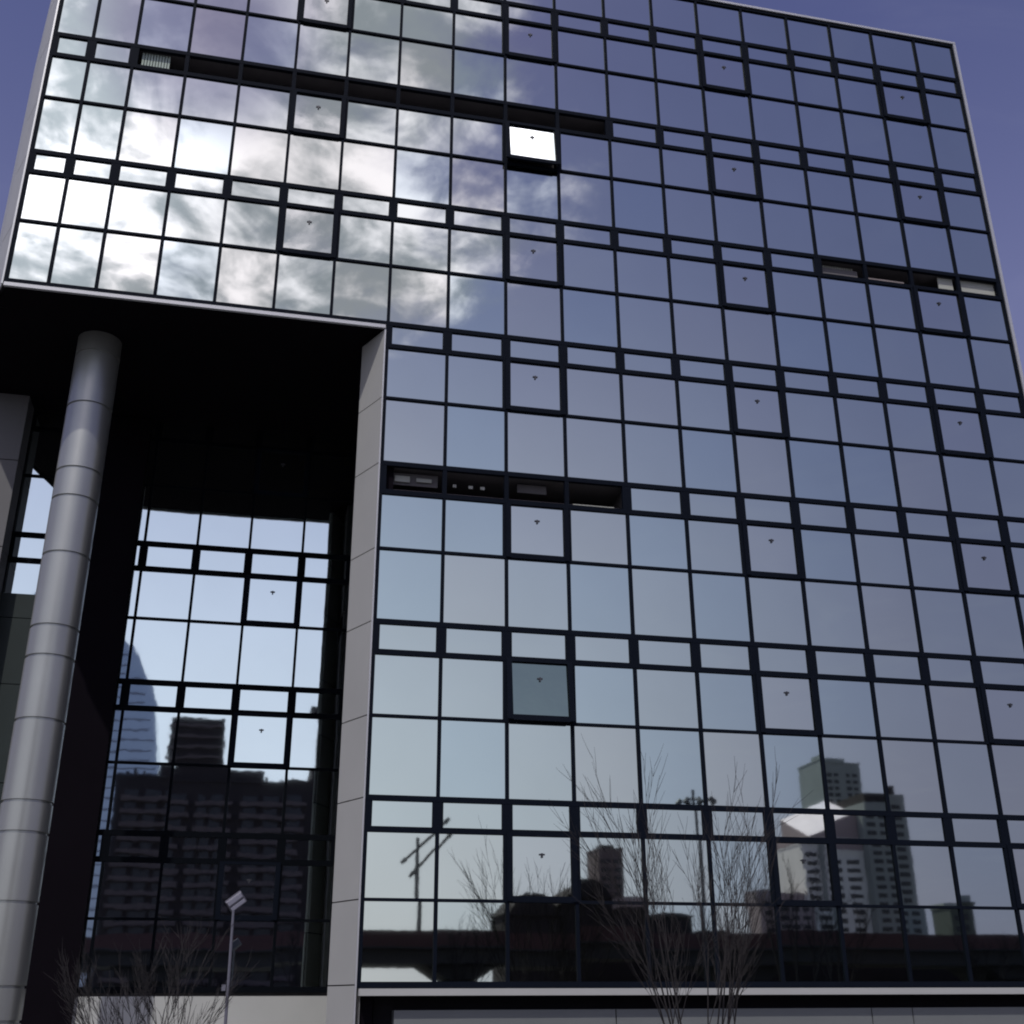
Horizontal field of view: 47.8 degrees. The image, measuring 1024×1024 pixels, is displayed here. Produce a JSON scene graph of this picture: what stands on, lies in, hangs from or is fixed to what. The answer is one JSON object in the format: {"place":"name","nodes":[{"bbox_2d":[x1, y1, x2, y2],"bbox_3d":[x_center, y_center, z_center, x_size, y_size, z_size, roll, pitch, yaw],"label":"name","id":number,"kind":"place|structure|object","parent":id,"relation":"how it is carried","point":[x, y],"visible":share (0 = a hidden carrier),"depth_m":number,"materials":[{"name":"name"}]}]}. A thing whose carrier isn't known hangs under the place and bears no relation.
{"place":"outdoors","nodes":[
{"label":"outdoors","id":0,"kind":"place"},
{"bbox_2d":[46,916,258,1023],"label":"bare shrub","id":1,"kind":"object","parent":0,"point":[90,989],"visible":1,"depth_m":17.30,"materials":[{"name":"brown plant"}]},
{"bbox_2d":[221,891,246,1023],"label":"pole light","id":2,"kind":"object","parent":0,"point":[235,901],"visible":0.98,"depth_m":20.49,"materials":[{"name":"grey metal"}]},
{"bbox_2d":[0,0,1023,1023],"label":"office building","id":3,"kind":"structure","parent":0,"point":[441,441],"depth_m":28.06,"materials":[{"name":"glass"}]},
{"bbox_2d":[215,861,280,920],"bbox_3d":[-6.386,9.180,27.951,1.460,1.362,0.084,5,-24,-11],"label":"vent window","id":4,"kind":"structure","parent":3,"relation":"in","point":[259,882],"depth_m":27.98,"materials":[{"name":"glass"}]},
{"bbox_2d":[229,712,291,768],"bbox_3d":[-6.403,5.818,29.394,1.460,1.389,0.084,5,-24,-11],"label":"vent window","id":5,"kind":"structure","parent":3,"relation":"in","point":[258,740],"depth_m":29.40,"materials":[{"name":"glass"}]},
{"bbox_2d":[242,575,300,626],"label":"vent window","id":6,"kind":"structure","parent":3,"relation":"in","point":[268,600],"depth_m":30.87,"materials":[{"name":"glass"}]},
{"bbox_2d":[254,448,309,497],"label":"vent window","id":7,"kind":"structure","parent":3,"relation":"in","point":[285,473],"depth_m":32.37,"materials":[{"name":"glass"}]},
{"bbox_2d":[278,203,338,257],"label":"vent window","id":8,"kind":"structure","parent":3,"relation":"in","point":[304,230],"depth_m":28.27,"materials":[{"name":"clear glass"}]},
{"bbox_2d":[289,89,346,138],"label":"vent window","id":9,"kind":"structure","parent":3,"relation":"in","point":[312,113],"depth_m":29.71,"materials":[{"name":"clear glass"}]},
{"bbox_2d":[299,0,352,28],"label":"vent window","id":10,"kind":"structure","parent":3,"relation":"in","point":[333,13],"depth_m":31.09,"materials":[{"name":"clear glass"}]},
{"bbox_2d":[505,18,556,62],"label":"vent window","id":11,"kind":"structure","parent":3,"relation":"in","point":[523,39],"depth_m":32.30,"materials":[{"name":"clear glass"}]},
{"bbox_2d":[505,121,560,166],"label":"vent window","id":12,"kind":"structure","parent":3,"relation":"in","point":[524,142],"depth_m":30.75,"materials":[{"name":"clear glass"}]},
{"bbox_2d":[505,232,562,285],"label":"vent window","id":13,"kind":"structure","parent":3,"relation":"in","point":[528,258],"depth_m":29.39,"materials":[{"name":"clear glass"}]},
{"bbox_2d":[505,358,565,414],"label":"vent window","id":14,"kind":"structure","parent":3,"relation":"in","point":[532,386],"depth_m":27.94,"materials":[{"name":"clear glass"}]},
{"bbox_2d":[506,501,569,561],"bbox_3d":[0.583,0.454,26.430,1.483,1.388,0.084,5,-24,-11],"label":"vent window","id":15,"kind":"structure","parent":3,"relation":"in","point":[534,531],"depth_m":26.45,"materials":[{"name":"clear glass"}]},
{"bbox_2d":[506,658,575,722],"bbox_3d":[0.611,3.854,24.915,1.483,1.387,0.266,5,-24,-11],"label":"vent window","id":16,"kind":"structure","parent":3,"relation":"in","point":[537,690],"depth_m":24.90,"materials":[{"name":"blue glass"}]},
{"bbox_2d":[507,832,578,902],"bbox_3d":[0.616,7.244,23.517,1.483,1.362,0.084,5,-24,-11],"label":"vent window","id":17,"kind":"structure","parent":3,"relation":"in","point":[541,867],"depth_m":23.52,"materials":[{"name":"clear glass"}]},
{"bbox_2d":[699,51,750,93],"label":"vent window","id":18,"kind":"structure","parent":3,"relation":"in","point":[718,71],"depth_m":33.45,"materials":[{"name":"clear glass"}]},
{"bbox_2d":[709,152,762,198],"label":"vent window","id":19,"kind":"structure","parent":3,"relation":"in","point":[733,175],"depth_m":31.99,"materials":[{"name":"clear glass"}]},
{"bbox_2d":[718,260,774,311],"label":"vent window","id":20,"kind":"structure","parent":3,"relation":"in","point":[743,286],"depth_m":30.55,"materials":[{"name":"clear glass"}]},
{"bbox_2d":[729,382,788,437],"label":"vent window","id":21,"kind":"structure","parent":3,"relation":"in","point":[756,409],"depth_m":29.09,"materials":[{"name":"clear glass"}]},
{"bbox_2d":[742,521,804,578],"bbox_3d":[6.227,0.921,27.582,1.465,1.388,0.086,5,-24,-11],"label":"vent window","id":22,"kind":"structure","parent":3,"relation":"in","point":[773,550],"depth_m":27.59,"materials":[{"name":"blue glass"}]},
{"bbox_2d":[755,672,821,735],"bbox_3d":[6.244,4.349,26.111,1.465,1.389,0.084,5,-24,-11],"label":"vent window","id":23,"kind":"structure","parent":3,"relation":"in","point":[788,704],"depth_m":26.13,"materials":[{"name":"grey glass"}]},
{"bbox_2d":[770,839,840,906],"bbox_3d":[6.260,7.711,24.669,1.465,1.362,0.084,5,-24,-11],"label":"vent window","id":24,"kind":"structure","parent":3,"relation":"in","point":[795,860],"depth_m":24.68,"materials":[{"name":"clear glass"}]},
{"bbox_2d":[878,81,929,123],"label":"vent window","id":25,"kind":"structure","parent":3,"relation":"in","point":[903,102],"depth_m":34.58,"materials":[{"name":"blue glass"}]},
{"bbox_2d":[895,180,948,225],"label":"vent window","id":26,"kind":"structure","parent":3,"relation":"in","point":[922,203],"depth_m":33.12,"materials":[{"name":"blue glass"}]},
{"bbox_2d":[913,286,969,336],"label":"vent window","id":27,"kind":"structure","parent":3,"relation":"in","point":[940,311],"depth_m":31.68,"materials":[{"name":"blue glass"}]},
{"bbox_2d":[933,404,992,457],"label":"vent window","id":28,"kind":"structure","parent":3,"relation":"in","point":[960,431],"depth_m":30.22,"materials":[{"name":"blue glass"}]},
{"bbox_2d":[955,539,1018,594],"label":"vent window","id":29,"kind":"structure","parent":3,"relation":"in","point":[987,567],"depth_m":28.73,"materials":[{"name":"blue glass"}]},
{"bbox_2d":[980,685,1023,744],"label":"vent window","id":30,"kind":"structure","parent":3,"relation":"in","point":[1003,706],"depth_m":27.23,"materials":[{"name":"blue glass"}]},
{"bbox_2d":[1006,845,1023,908],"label":"vent window","id":31,"kind":"structure","parent":3,"relation":"in","point":[1015,852],"depth_m":25.74,"materials":[{"name":"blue glass"}]},
{"bbox_2d":[0,0,1023,375],"label":"sky","id":32,"kind":"structure","parent":0,"point":[987,35],"materials":[{"name":"blue"}]},
{"bbox_2d":[550,734,812,1023],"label":"bare tree","id":33,"kind":"object","parent":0,"point":[727,964],"visible":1,"depth_m":18.67,"materials":[{"name":"brown plant"}]}
]}

